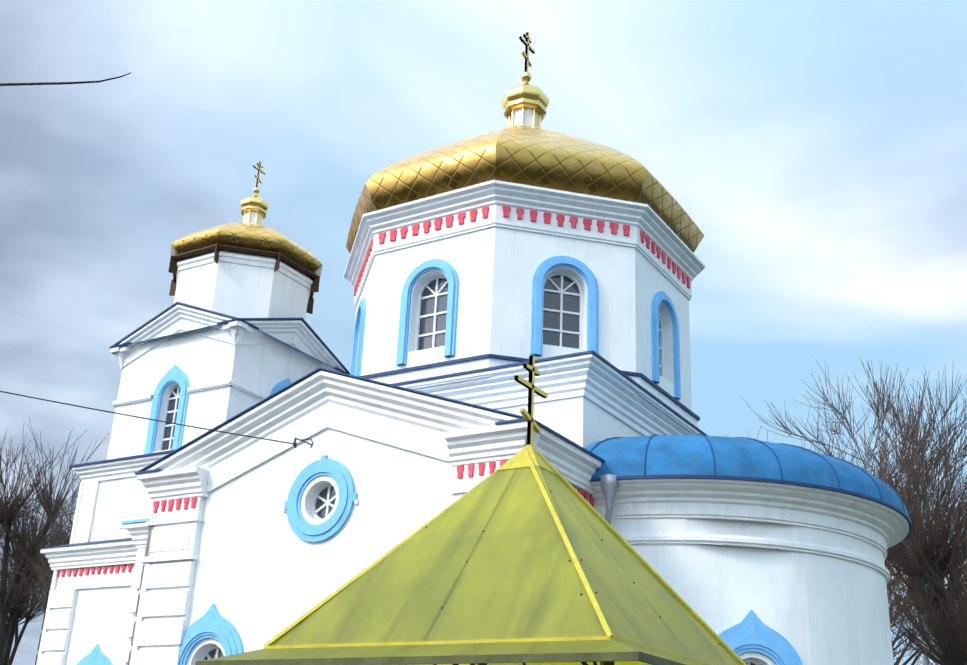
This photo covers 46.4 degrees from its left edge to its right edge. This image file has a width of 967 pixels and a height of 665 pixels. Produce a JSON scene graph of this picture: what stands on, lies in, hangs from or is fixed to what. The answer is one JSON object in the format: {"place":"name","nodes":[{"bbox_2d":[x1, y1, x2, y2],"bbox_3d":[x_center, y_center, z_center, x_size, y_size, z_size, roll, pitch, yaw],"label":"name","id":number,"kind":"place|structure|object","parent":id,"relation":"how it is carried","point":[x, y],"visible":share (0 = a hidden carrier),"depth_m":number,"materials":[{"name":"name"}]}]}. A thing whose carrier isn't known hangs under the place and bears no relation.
{"place":"outdoors","nodes":[
{"label":"outdoors","id":0,"kind":"place"},
{"bbox_2d":[0,72,130,85],"bbox_3d":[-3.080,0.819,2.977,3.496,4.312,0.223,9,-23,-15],"label":"twig","id":1,"kind":"object","parent":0,"point":[39,83],"visible":1,"depth_m":4.05,"materials":[{"name":"brown plant"}]},
{"bbox_2d":[0,391,292,443],"bbox_3d":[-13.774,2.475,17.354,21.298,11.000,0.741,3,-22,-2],"label":"power line","id":2,"kind":"object","parent":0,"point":[145,418],"visible":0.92,"depth_m":18.58,"materials":[{"name":"black metal"}]},
{"bbox_2d":[196,355,746,664],"bbox_3d":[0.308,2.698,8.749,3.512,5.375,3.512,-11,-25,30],"label":"gazebo","id":3,"kind":"object","parent":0,"point":[527,554],"visible":1,"depth_m":8.17,"materials":[{"name":"metal"}]},
{"bbox_2d":[35,32,911,664],"bbox_3d":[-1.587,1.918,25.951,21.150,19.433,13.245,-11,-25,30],"label":"church","id":4,"kind":"structure","parent":0,"point":[479,270],"depth_m":20.93,"materials":[{"name":"white paint"}]},
{"bbox_2d":[0,0,966,664],"label":"sky","id":5,"kind":"structure","parent":0,"point":[817,149],"materials":[{"name":"blue"}]},
{"label":"ground","id":6,"kind":"structure","parent":0,"visible":0},
{"bbox_2d":[0,488,75,611],"bbox_3d":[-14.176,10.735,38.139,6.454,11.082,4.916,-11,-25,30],"label":"tree","id":7,"kind":"object","parent":6,"relation":"on","point":[64,541],"visible":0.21,"depth_m":38.58,"materials":[{"name":"brown plant"}]},
{"bbox_2d":[0,469,77,664],"bbox_3d":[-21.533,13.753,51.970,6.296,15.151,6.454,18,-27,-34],"label":"tree","id":8,"kind":"object","parent":6,"relation":"on","point":[22,612],"visible":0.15,"depth_m":52.61,"materials":[{"name":"brown plant"}]},
{"bbox_2d":[19,473,80,579],"bbox_3d":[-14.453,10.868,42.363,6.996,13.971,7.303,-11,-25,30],"label":"tree","id":9,"kind":"object","parent":6,"relation":"on","point":[69,520],"visible":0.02,"depth_m":42.39,"materials":[{"name":"brown plant"}]},
{"bbox_2d":[0,419,108,664],"bbox_3d":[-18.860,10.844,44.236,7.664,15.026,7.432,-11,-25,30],"label":"tree","id":10,"kind":"object","parent":6,"relation":"on","point":[11,512],"visible":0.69,"depth_m":44.93,"materials":[{"name":"brown plant"}]},
{"bbox_2d":[726,359,966,664],"bbox_3d":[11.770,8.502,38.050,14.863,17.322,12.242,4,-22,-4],"label":"tree","id":11,"kind":"object","parent":6,"relation":"on","point":[895,581],"visible":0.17,"depth_m":39.28,"materials":[{"name":"brown plant"}]},
{"bbox_2d":[833,369,966,664],"bbox_3d":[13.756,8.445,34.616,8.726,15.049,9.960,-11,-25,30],"label":"tree","id":12,"kind":"object","parent":6,"relation":"on","point":[918,443],"visible":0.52,"depth_m":33.91,"materials":[{"name":"brown plant"}]},
{"bbox_2d":[863,459,953,664],"bbox_3d":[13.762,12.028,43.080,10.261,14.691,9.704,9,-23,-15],"label":"tree","id":13,"kind":"object","parent":6,"relation":"on","point":[891,604],"visible":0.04,"depth_m":42.83,"materials":[{"name":"brown plant"}]},
{"bbox_2d":[861,432,966,664],"bbox_3d":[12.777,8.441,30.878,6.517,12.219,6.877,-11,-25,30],"label":"tree","id":14,"kind":"object","parent":6,"relation":"on","point":[930,563],"visible":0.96,"depth_m":30.94,"materials":[{"name":"brown plant"}]},
{"bbox_2d":[900,578,966,664],"bbox_3d":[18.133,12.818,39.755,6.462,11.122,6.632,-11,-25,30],"label":"tree","id":15,"kind":"object","parent":6,"relation":"on","point":[932,638],"depth_m":41.05,"materials":[{"name":"brown plant"}]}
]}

